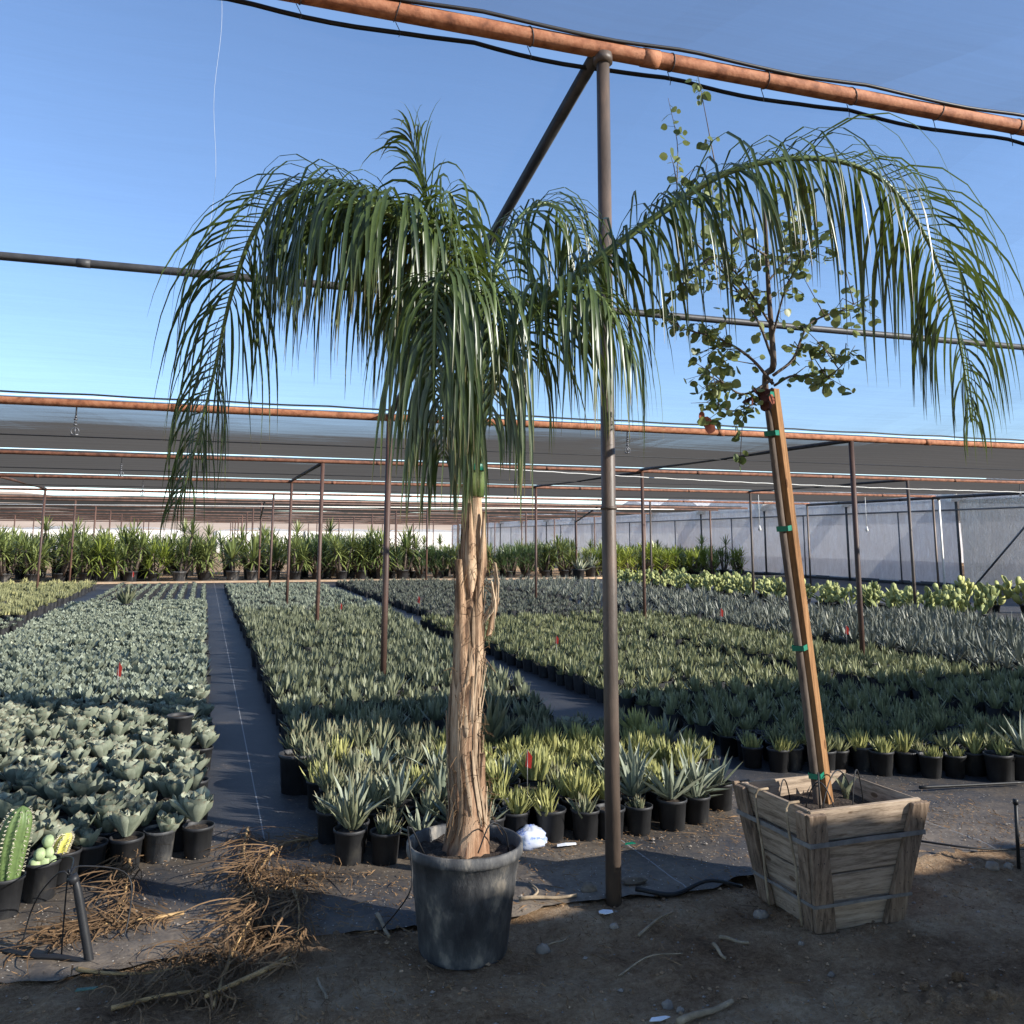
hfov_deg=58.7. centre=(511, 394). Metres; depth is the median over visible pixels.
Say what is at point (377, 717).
potted aloe
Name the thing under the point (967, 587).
prickly pear
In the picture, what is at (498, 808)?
potted aloe
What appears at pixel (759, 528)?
hanging sprinkler
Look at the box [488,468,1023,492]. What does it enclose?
overhead cord
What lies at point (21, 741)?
potted agave
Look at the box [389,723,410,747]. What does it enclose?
potted aloe
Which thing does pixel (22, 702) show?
potted agave
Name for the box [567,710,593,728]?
potted succulent
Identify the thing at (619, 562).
potted yucca
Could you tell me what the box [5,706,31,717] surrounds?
potted agave
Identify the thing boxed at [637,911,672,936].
stick
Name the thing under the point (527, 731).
potted succulent
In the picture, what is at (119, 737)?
potted agave
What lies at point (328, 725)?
potted aloe
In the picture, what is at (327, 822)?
potted aloe
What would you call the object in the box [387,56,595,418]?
rafter
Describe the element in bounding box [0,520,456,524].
roof pipe
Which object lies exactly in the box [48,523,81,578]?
potted yucca
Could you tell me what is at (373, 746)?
potted aloe
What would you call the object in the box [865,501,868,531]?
hanging sprinkler
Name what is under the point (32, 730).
potted agave
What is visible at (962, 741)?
potted aloe
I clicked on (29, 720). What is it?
potted agave
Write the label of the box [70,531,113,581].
potted yucca
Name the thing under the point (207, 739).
potted agave
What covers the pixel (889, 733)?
potted aloe
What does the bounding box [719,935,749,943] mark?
stick
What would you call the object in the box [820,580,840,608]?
prickly pear
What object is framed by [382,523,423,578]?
potted yucca
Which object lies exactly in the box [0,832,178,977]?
dead palm frond
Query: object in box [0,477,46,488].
rafter
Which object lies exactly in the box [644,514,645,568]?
roof post
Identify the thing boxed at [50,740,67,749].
potted agave
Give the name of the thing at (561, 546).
potted yucca
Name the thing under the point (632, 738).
potted succulent
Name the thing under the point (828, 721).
potted aloe
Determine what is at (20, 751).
potted agave
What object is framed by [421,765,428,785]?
potted aloe
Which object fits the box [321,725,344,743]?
potted aloe
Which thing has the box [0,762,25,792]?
potted agave
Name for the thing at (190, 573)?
potted yucca
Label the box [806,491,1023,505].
eave pipe
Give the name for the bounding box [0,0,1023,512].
sky
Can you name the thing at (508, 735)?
potted succulent
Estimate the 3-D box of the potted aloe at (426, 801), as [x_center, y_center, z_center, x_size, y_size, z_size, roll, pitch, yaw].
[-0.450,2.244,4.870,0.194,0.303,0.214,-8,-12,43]
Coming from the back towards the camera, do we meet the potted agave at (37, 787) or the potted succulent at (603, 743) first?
the potted succulent at (603, 743)
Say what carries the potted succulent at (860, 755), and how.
on the path
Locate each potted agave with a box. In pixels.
[0,700,24,709]
[0,707,8,712]
[0,712,13,718]
[0,715,24,725]
[0,721,17,731]
[0,730,23,739]
[0,736,17,757]
[0,754,18,772]
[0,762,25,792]
[0,782,4,790]
[0,788,36,827]
[1,781,11,793]
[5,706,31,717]
[5,745,31,764]
[12,765,47,793]
[13,700,30,707]
[13,763,46,791]
[15,725,27,733]
[16,736,26,747]
[16,753,37,766]
[18,716,42,727]
[19,714,37,721]
[21,732,32,741]
[22,773,62,806]
[22,820,44,891]
[24,722,46,743]
[26,736,50,746]
[27,818,50,851]
[28,751,60,776]
[29,706,53,721]
[30,745,43,753]
[31,797,62,816]
[32,819,80,855]
[33,806,62,821]
[36,742,65,755]
[38,698,64,713]
[39,723,64,742]
[40,720,50,725]
[44,777,75,813]
[47,712,57,719]
[49,715,68,725]
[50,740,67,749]
[51,756,71,774]
[56,771,79,778]
[57,697,73,710]
[57,705,79,716]
[58,760,84,773]
[58,796,79,821]
[59,728,86,742]
[60,750,67,757]
[60,810,96,842]
[61,701,80,708]
[61,736,90,758]
[63,768,103,798]
[65,709,84,718]
[65,791,98,818]
[66,744,90,761]
[67,715,90,731]
[69,760,97,773]
[71,826,108,880]
[76,756,104,769]
[80,706,106,717]
[82,701,99,709]
[84,726,105,739]
[85,715,100,729]
[85,735,105,757]
[86,738,117,764]
[86,791,127,829]
[89,722,107,729]
[89,810,123,864]
[92,767,108,773]
[95,778,121,797]
[95,789,125,800]
[97,770,112,781]
[98,705,121,723]
[100,754,130,776]
[101,734,128,742]
[102,702,118,706]
[102,726,110,736]
[107,744,143,759]
[107,807,146,873]
[108,718,130,734]
[109,768,120,780]
[112,740,127,748]
[112,759,149,781]
[112,778,144,794]
[113,739,144,759]
[115,583,138,605]
[116,702,141,721]
[118,792,144,809]
[123,798,162,857]
[124,719,140,735]
[125,707,148,718]
[127,699,145,708]
[127,714,157,724]
[128,733,142,741]
[130,722,156,738]
[131,742,164,759]
[135,790,157,801]
[138,772,162,798]
[139,699,151,705]
[141,726,167,734]
[141,729,171,745]
[142,754,168,777]
[143,809,184,863]
[145,700,165,712]
[150,772,183,802]
[151,717,167,728]
[151,739,174,751]
[153,705,167,715]
[153,800,176,819]
[154,695,165,703]
[160,748,178,762]
[160,759,193,775]
[162,690,185,704]
[162,703,178,714]
[162,721,167,730]
[165,733,196,750]
[165,776,193,801]
[167,721,198,730]
[169,696,195,706]
[169,785,214,859]
[171,792,190,851]
[172,752,209,786]
[174,703,201,719]
[175,747,199,758]
[179,767,208,790]
[186,695,200,702]
[188,683,210,702]
[189,728,219,769]
[190,733,197,746]
[191,722,214,744]
[192,698,206,706]
[192,718,207,724]
[195,715,212,725]
[196,702,214,717]
[198,753,210,776]
[314,769,391,852]
[336,763,382,791]
[352,736,406,772]
[360,757,422,837]
[392,803,438,836]
[407,742,446,771]
[412,761,447,814]
[421,776,499,824]
[488,795,510,826]
[494,749,524,789]
[559,715,592,738]
[568,556,591,581]
[579,553,601,576]
[586,751,626,790]
[598,734,677,788]
[598,751,663,824]
[637,708,686,744]
[638,751,706,831]
[674,763,722,825]
[675,731,713,763]
[675,745,728,818]
[686,746,740,811]
[988,711,1023,780]
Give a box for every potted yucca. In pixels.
[0,524,18,560]
[0,526,34,574]
[0,528,13,554]
[0,528,30,582]
[4,524,28,575]
[9,532,55,581]
[10,532,37,579]
[30,515,58,581]
[31,531,56,577]
[48,522,91,580]
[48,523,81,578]
[48,533,60,567]
[51,522,83,581]
[66,516,89,577]
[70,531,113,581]
[75,526,122,580]
[77,531,126,581]
[88,524,115,546]
[99,517,160,581]
[100,533,135,576]
[109,531,148,580]
[114,524,135,567]
[133,533,159,578]
[134,532,162,576]
[135,533,178,573]
[139,539,181,580]
[156,534,179,574]
[159,531,201,571]
[170,519,204,580]
[176,517,197,577]
[176,529,206,575]
[183,533,227,580]
[186,532,225,579]
[195,522,219,574]
[210,528,246,575]
[213,534,250,580]
[216,534,241,570]
[228,524,277,579]
[236,534,269,579]
[254,535,292,579]
[255,530,275,577]
[257,522,270,575]
[262,532,295,572]
[265,528,281,563]
[273,533,316,579]
[280,535,311,578]
[291,519,305,539]
[291,528,315,577]
[291,531,341,579]
[306,531,334,578]
[322,528,363,578]
[323,519,341,576]
[330,530,370,577]
[341,533,373,578]
[361,532,380,576]
[362,525,380,578]
[362,528,402,578]
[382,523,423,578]
[389,547,402,577]
[399,549,416,577]
[407,541,440,578]
[419,535,428,573]
[422,542,451,578]
[430,543,453,577]
[431,533,448,575]
[439,537,460,577]
[443,544,455,573]
[446,544,457,571]
[485,544,499,577]
[492,541,524,577]
[494,545,514,576]
[504,541,517,575]
[512,542,542,577]
[514,537,542,569]
[529,538,560,576]
[533,539,558,576]
[548,532,582,576]
[557,539,584,575]
[565,537,582,568]
[580,543,598,562]
[581,539,599,565]
[583,538,601,574]
[584,547,601,576]
[600,542,630,573]
[616,543,641,576]
[626,545,645,573]
[632,539,664,572]
[646,541,661,570]
[653,546,676,575]
[661,546,682,574]
[667,546,688,571]
[676,544,691,570]
[680,548,704,575]
[681,548,694,574]
[691,533,707,569]
[694,544,719,575]
[707,549,723,574]
[713,535,735,575]
[726,544,748,575]
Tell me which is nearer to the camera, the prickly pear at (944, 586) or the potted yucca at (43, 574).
the prickly pear at (944, 586)
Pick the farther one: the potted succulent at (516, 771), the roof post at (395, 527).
the roof post at (395, 527)
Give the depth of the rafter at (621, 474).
19.51 m
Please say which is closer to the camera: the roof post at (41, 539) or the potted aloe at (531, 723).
the potted aloe at (531, 723)
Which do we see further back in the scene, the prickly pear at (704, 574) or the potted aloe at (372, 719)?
the prickly pear at (704, 574)
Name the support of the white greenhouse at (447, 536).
on the ground
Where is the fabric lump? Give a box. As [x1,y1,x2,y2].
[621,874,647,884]
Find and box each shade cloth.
[0,395,1023,478]
[0,448,1023,493]
[0,473,924,501]
[0,494,742,509]
[0,497,695,512]
[0,503,645,515]
[0,507,591,517]
[0,511,545,519]
[0,516,486,522]
[6,514,510,521]
[12,518,453,523]
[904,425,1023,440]
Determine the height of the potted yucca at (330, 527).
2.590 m
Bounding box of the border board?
[34,575,784,583]
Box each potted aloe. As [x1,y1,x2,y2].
[279,729,303,749]
[280,714,316,737]
[291,727,331,752]
[291,732,309,748]
[293,740,320,794]
[295,739,336,768]
[312,756,347,806]
[312,785,343,844]
[313,720,341,739]
[319,760,358,790]
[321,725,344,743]
[325,717,358,748]
[326,734,339,748]
[329,789,372,865]
[333,770,367,801]
[335,747,366,775]
[337,718,376,754]
[340,713,365,731]
[341,746,373,782]
[356,771,389,841]
[361,706,395,738]
[361,741,381,754]
[362,771,389,805]
[363,717,399,753]
[366,712,393,726]
[372,760,411,779]
[372,763,389,776]
[379,722,393,749]
[382,735,409,766]
[385,769,425,809]
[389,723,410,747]
[395,741,426,770]
[400,721,419,738]
[400,723,425,749]
[403,725,422,747]
[409,739,434,769]
[409,785,445,821]
[414,734,439,750]
[417,722,445,750]
[420,760,448,793]
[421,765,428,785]
[437,759,446,769]
[480,689,519,750]
[486,783,499,811]
[499,711,522,739]
[515,723,537,743]
[517,713,542,730]
[518,699,553,725]
[536,714,557,730]
[550,718,563,733]
[592,718,603,722]
[619,704,629,729]
[619,722,636,737]
[711,721,737,756]
[715,712,741,735]
[734,713,759,733]
[734,730,758,761]
[754,721,771,730]
[755,729,771,753]
[760,730,770,760]
[761,722,788,763]
[773,716,795,731]
[775,721,799,733]
[780,718,802,737]
[781,735,803,770]
[783,729,805,764]
[786,714,803,728]
[800,730,808,762]
[823,715,834,730]
[824,721,834,738]
[825,722,840,736]
[825,730,847,747]
[825,735,837,770]
[827,712,847,724]
[829,720,846,730]
[829,732,851,772]
[837,712,864,737]
[839,725,868,766]
[856,719,874,736]
[864,726,887,742]
[868,735,891,749]
[871,719,896,733]
[881,725,903,761]
[886,707,905,723]
[892,716,916,736]
[892,725,919,766]
[897,711,923,725]
[908,723,932,739]
[909,732,930,746]
[910,738,930,771]
[911,703,928,719]
[916,717,935,736]
[922,710,952,734]
[923,733,938,747]
[931,730,957,770]
[940,727,961,744]
[945,713,961,727]
[946,727,964,733]
[954,699,978,715]
[954,725,979,749]
[958,719,969,728]
[960,721,977,735]
[962,715,993,738]
[963,709,982,718]
[965,712,992,733]
[973,713,994,723]
[976,725,1000,746]
[980,730,998,773]
[985,721,999,732]
[992,712,1010,720]
[992,716,1019,738]
[994,729,1011,743]
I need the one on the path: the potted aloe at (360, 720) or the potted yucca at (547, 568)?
the potted aloe at (360, 720)
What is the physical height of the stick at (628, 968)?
0.022 m
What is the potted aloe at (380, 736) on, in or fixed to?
on the path
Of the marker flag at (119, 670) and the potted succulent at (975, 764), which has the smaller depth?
the potted succulent at (975, 764)
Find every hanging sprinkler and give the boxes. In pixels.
[70,407,78,435]
[118,458,123,476]
[625,432,629,453]
[758,495,760,530]
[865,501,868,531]
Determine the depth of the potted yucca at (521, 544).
40.56 m
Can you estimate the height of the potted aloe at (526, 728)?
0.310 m
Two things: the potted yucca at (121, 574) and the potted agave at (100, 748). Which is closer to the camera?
the potted agave at (100, 748)
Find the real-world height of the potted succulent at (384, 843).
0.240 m
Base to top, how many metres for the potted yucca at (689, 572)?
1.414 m
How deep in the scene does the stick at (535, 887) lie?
4.15 m
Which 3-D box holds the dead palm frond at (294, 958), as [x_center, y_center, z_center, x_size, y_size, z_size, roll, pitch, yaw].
[-0.906,2.169,3.832,0.560,0.103,1.459,3,-10,-18]
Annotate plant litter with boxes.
[0,776,1023,1023]
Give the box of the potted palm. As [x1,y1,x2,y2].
[147,101,1023,969]
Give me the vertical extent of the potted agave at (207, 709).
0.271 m
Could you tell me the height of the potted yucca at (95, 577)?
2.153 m
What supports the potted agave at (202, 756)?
on the path
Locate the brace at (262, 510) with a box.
[259,501,265,518]
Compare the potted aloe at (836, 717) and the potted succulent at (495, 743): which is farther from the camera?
the potted aloe at (836, 717)
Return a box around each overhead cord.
[0,504,673,509]
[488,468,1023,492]
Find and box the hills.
[0,491,490,541]
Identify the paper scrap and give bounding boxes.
[557,842,575,846]
[599,909,612,913]
[650,1016,669,1021]
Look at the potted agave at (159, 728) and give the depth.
6.53 m
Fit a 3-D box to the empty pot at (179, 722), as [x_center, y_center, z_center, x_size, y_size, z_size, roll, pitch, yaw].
[-2.320,2.333,6.361,0.184,0.185,0.181,-5,-11,32]
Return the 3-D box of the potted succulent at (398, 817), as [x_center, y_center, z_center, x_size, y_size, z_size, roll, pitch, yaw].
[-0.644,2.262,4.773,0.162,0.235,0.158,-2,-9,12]
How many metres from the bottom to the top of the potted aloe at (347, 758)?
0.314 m
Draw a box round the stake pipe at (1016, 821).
[1013,798,1020,868]
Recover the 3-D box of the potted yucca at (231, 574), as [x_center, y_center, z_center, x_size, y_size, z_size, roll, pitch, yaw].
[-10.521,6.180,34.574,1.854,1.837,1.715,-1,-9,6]
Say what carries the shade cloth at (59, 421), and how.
on the rafter at (813, 445)
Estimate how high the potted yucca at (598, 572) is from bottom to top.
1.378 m
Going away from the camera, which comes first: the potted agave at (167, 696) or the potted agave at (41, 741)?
the potted agave at (41, 741)
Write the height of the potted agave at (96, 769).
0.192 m
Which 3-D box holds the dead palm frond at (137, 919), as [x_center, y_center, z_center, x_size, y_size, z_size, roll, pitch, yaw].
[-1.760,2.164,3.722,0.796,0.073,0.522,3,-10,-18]
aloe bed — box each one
[234,602,554,746]
[420,610,948,744]
[569,606,1023,726]
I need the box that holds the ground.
[0,553,1023,1023]
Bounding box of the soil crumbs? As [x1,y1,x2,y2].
[1,844,1023,1023]
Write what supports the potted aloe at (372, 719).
on the path
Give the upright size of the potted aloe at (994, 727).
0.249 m
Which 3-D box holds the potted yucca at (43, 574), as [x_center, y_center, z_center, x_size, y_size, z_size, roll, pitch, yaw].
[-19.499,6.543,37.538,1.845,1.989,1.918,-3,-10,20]
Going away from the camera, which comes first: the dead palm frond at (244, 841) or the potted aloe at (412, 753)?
the dead palm frond at (244, 841)
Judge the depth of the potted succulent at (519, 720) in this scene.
6.89 m
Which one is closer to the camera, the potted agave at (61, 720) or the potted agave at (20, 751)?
the potted agave at (20, 751)
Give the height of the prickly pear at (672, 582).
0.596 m
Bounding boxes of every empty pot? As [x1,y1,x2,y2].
[167,712,193,739]
[595,803,624,839]
[982,750,1013,781]
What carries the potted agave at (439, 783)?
on the path
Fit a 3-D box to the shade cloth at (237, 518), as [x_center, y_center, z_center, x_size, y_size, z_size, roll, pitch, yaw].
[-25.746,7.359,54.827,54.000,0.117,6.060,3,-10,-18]
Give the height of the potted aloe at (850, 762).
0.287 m
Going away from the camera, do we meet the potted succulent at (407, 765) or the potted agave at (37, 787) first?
the potted agave at (37, 787)
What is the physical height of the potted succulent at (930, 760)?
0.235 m
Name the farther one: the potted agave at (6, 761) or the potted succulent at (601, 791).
the potted agave at (6, 761)
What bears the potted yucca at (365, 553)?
on the ground
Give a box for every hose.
[0,946,128,977]
[635,879,742,896]
[919,781,1023,788]
[921,840,1023,849]
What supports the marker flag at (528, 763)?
in the potted succulent at (503, 804)
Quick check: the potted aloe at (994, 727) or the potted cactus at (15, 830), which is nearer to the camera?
the potted cactus at (15, 830)
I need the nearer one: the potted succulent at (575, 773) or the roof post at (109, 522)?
the potted succulent at (575, 773)
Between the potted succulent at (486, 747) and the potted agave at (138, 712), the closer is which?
the potted succulent at (486, 747)
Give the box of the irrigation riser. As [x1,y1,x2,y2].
[22,856,132,960]
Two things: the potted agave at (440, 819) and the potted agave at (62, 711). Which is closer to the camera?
the potted agave at (440, 819)
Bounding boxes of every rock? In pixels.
[536,943,550,954]
[609,923,618,929]
[661,999,673,1009]
[676,1006,683,1013]
[753,909,768,918]
[827,971,835,977]
[985,861,999,870]
[1004,862,1013,869]
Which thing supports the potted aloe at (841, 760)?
on the path
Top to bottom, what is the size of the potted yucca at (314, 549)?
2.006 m
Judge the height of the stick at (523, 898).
0.022 m
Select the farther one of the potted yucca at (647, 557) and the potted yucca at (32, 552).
the potted yucca at (647, 557)
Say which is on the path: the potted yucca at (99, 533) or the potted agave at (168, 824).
the potted agave at (168, 824)
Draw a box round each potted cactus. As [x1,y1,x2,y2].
[0,806,35,919]
[23,834,61,903]
[52,831,82,888]
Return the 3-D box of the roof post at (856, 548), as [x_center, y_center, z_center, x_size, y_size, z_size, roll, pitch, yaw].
[4.358,2.072,11.496,0.066,2.972,0.066,3,-10,-18]
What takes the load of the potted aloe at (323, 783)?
on the path
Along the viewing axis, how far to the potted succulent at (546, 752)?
5.94 m
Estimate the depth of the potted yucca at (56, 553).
39.44 m
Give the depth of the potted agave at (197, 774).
5.23 m
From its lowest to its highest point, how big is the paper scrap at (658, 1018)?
0.008 m
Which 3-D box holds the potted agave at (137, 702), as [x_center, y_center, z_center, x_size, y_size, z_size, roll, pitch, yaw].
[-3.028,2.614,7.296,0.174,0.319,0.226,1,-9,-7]
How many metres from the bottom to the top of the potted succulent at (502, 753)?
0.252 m
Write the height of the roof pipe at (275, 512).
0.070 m
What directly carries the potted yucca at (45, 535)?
on the ground
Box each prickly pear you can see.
[617,569,625,585]
[619,568,635,586]
[631,570,640,586]
[640,573,650,587]
[650,570,660,586]
[656,573,669,587]
[662,569,673,588]
[668,573,683,588]
[673,567,686,590]
[674,573,690,591]
[683,573,702,591]
[699,570,712,590]
[699,575,715,593]
[710,576,726,594]
[711,571,722,591]
[721,571,731,593]
[722,579,732,596]
[725,571,743,594]
[727,573,751,595]
[739,577,758,600]
[754,576,774,598]
[756,580,774,601]
[765,578,785,600]
[766,577,786,603]
[805,583,820,603]
[809,585,825,606]
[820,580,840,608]
[830,584,856,608]
[833,582,844,606]
[852,584,879,610]
[865,580,885,609]
[874,583,902,611]
[884,585,908,606]
[895,590,920,606]
[904,586,923,608]
[919,589,947,610]
[924,586,946,611]
[932,583,962,607]
[941,589,964,613]
[942,588,966,612]
[950,575,976,610]
[961,587,999,617]
[974,582,995,613]
[983,580,1014,611]
[999,575,1023,612]
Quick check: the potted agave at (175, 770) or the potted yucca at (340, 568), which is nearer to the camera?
the potted agave at (175, 770)
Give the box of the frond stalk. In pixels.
[204,955,290,998]
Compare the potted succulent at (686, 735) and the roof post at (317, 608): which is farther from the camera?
the roof post at (317, 608)
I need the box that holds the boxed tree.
[647,76,928,934]
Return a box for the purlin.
[0,252,1023,349]
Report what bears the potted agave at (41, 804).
on the path
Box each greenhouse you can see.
[0,526,182,547]
[214,528,451,552]
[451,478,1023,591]
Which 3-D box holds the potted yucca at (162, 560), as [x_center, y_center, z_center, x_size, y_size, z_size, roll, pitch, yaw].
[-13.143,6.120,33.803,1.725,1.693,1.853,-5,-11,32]
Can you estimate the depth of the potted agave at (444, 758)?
5.69 m
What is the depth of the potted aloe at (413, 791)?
5.13 m
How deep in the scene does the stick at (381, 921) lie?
3.78 m
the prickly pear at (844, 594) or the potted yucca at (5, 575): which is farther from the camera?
the potted yucca at (5, 575)
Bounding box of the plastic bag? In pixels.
[516,824,546,850]
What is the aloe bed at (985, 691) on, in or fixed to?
on the path
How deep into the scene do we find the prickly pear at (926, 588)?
19.40 m
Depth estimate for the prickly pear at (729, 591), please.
25.44 m
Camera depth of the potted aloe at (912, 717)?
7.14 m
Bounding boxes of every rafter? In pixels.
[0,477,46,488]
[291,463,320,481]
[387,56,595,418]
[535,472,639,486]
[641,441,847,470]
[749,480,905,491]
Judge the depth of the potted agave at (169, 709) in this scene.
7.18 m
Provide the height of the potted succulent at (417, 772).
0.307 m
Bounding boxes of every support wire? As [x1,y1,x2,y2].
[0,433,1023,470]
[3,467,1014,492]
[15,484,862,501]
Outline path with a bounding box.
[0,577,1023,982]
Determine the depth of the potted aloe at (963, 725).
7.16 m
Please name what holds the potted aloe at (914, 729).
on the path
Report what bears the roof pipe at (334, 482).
attached to the eave pipe at (924, 498)
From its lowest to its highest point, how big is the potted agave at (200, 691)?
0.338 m
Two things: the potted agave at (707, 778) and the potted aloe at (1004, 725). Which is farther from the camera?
the potted aloe at (1004, 725)
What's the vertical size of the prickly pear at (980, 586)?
0.711 m
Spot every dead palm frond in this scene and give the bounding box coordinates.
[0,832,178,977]
[0,896,183,955]
[48,934,247,1010]
[89,962,304,1023]
[152,853,365,1008]
[169,826,332,996]
[179,825,329,961]
[234,864,365,1003]
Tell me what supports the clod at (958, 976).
on the ground
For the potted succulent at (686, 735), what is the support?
on the path
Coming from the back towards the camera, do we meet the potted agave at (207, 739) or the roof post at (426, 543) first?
the roof post at (426, 543)
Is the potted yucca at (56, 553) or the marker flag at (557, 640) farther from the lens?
the potted yucca at (56, 553)
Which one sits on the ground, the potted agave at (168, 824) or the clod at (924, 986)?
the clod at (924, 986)
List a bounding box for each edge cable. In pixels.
[0,390,1023,440]
[221,0,1023,145]
[392,0,1023,116]
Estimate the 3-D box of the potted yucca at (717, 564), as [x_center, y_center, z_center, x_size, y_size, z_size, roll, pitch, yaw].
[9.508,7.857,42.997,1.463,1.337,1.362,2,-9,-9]
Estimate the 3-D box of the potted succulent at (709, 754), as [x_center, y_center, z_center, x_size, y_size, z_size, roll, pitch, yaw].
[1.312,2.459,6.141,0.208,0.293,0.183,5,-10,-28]
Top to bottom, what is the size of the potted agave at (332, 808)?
0.421 m
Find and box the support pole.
[937,499,945,584]
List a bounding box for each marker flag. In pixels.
[116,662,121,702]
[525,749,531,803]
[555,635,558,665]
[845,626,848,640]
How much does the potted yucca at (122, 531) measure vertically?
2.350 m
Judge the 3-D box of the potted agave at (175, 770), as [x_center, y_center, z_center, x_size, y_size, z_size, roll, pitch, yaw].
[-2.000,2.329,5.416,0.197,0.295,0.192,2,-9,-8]
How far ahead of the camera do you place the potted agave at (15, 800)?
4.56 m
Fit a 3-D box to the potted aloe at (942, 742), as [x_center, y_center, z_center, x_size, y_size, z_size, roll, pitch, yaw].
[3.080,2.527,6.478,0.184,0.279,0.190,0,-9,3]
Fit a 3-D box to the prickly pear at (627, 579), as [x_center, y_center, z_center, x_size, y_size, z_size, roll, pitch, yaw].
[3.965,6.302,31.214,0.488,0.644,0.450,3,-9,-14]
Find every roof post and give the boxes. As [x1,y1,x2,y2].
[36,491,46,588]
[68,500,76,581]
[91,506,96,567]
[108,511,110,535]
[243,512,247,572]
[251,508,253,537]
[257,503,262,580]
[268,495,274,587]
[285,483,292,604]
[315,463,324,623]
[380,420,391,675]
[394,510,396,566]
[425,506,427,580]
[525,512,526,553]
[535,489,536,597]
[575,509,576,564]
[593,49,621,907]
[594,517,594,550]
[640,473,645,616]
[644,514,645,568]
[649,502,652,586]
[709,510,712,573]
[749,493,754,596]
[806,506,811,586]
[848,441,864,657]
[906,480,916,603]
[931,499,939,589]
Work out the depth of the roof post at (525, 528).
41.47 m
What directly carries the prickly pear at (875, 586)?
on the path
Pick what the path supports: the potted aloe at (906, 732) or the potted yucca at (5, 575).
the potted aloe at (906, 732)
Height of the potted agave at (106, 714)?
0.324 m
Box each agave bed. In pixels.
[0,582,211,708]
[224,580,379,619]
[336,577,625,618]
[484,574,856,621]
[697,599,1023,673]
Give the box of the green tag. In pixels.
[75,986,97,991]
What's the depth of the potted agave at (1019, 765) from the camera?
6.16 m
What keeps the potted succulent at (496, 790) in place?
on the path
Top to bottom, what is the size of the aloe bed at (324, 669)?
0.442 m
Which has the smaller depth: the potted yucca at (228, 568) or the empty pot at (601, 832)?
the empty pot at (601, 832)
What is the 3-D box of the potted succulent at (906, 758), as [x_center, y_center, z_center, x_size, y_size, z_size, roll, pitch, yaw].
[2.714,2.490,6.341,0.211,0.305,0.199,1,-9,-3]
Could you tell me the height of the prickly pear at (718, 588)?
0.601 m
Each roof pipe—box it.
[0,396,1023,448]
[0,450,1023,483]
[0,474,933,497]
[0,488,809,504]
[0,495,747,508]
[0,498,717,510]
[0,505,651,513]
[0,508,600,516]
[0,512,559,518]
[0,514,524,520]
[0,517,499,522]
[0,518,460,523]
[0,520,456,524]
[279,0,1023,145]
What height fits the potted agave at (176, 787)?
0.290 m
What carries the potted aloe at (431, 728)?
on the path
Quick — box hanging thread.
[209,26,221,230]
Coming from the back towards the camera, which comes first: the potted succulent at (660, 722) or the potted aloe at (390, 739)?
the potted succulent at (660, 722)
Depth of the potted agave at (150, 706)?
7.63 m
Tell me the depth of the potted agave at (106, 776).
5.42 m
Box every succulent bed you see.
[0,577,96,621]
[0,616,24,636]
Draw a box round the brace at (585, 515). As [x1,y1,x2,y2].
[575,507,597,522]
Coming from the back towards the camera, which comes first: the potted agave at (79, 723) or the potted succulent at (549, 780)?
the potted agave at (79, 723)
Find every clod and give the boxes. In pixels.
[919,981,929,990]
[951,970,965,981]
[986,989,999,1000]
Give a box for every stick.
[316,977,328,999]
[375,912,390,937]
[519,894,576,900]
[528,881,538,894]
[547,936,569,945]
[618,953,682,976]
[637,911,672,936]
[676,999,733,1023]
[712,942,725,959]
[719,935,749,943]
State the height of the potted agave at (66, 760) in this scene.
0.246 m
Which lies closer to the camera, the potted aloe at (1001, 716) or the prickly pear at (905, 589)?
the potted aloe at (1001, 716)
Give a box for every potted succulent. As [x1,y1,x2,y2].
[278,748,315,795]
[299,760,332,809]
[324,733,353,769]
[350,763,378,783]
[360,745,371,761]
[370,813,405,865]
[374,804,403,847]
[398,761,434,806]
[400,759,416,777]
[424,741,445,768]
[430,729,445,746]
[482,741,501,761]
[483,746,499,767]
[485,753,498,765]
[485,758,513,793]
[487,738,505,751]
[490,777,517,807]
[493,744,521,762]
[494,753,520,783]
[498,720,518,745]
[498,749,524,782]
[499,734,532,758]
[499,784,539,831]
[502,800,531,823]
[513,714,529,735]
[513,744,552,790]
[516,769,542,782]
[518,723,534,750]
[521,729,546,755]
[521,738,554,755]
[521,783,536,824]
[528,782,560,825]
[528,791,565,842]
[531,723,552,744]
[531,744,554,760]
[534,727,568,755]
[543,761,568,790]
[549,751,576,772]
[550,765,576,804]
[555,737,579,756]
[560,766,601,830]
[561,720,593,746]
[563,740,590,767]
[565,766,593,803]
[566,791,600,841]
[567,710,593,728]
[567,761,596,803]
[572,749,596,771]
[575,734,603,756]
[579,743,603,767]
[582,760,601,776]
[586,723,603,741]
[587,771,621,804]
[588,721,603,736]
[592,735,602,745]
[592,744,627,766]
[597,737,622,755]
[619,707,648,735]
[619,726,639,749]
[620,741,627,753]
[620,754,652,801]
[621,731,648,750]
[624,794,652,836]
[625,731,650,752]
[632,742,652,764]
[634,720,666,740]
[639,736,681,772]
[642,759,667,821]
[643,733,671,748]
[645,733,668,747]
[648,716,673,736]
[649,760,669,770]
[667,740,702,775]
[671,728,702,763]
[677,759,703,783]
[691,736,720,768]
[739,733,762,768]
[766,734,798,772]
[798,731,830,745]
[845,727,873,771]
[868,736,897,776]
[887,729,917,774]
[917,743,942,778]
[942,744,966,778]
[962,733,989,776]
[992,738,1015,780]
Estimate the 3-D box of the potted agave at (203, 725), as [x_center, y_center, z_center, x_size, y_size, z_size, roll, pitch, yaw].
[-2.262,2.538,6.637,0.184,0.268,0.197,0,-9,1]
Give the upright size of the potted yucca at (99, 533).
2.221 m
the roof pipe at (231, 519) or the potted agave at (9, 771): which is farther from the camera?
the roof pipe at (231, 519)

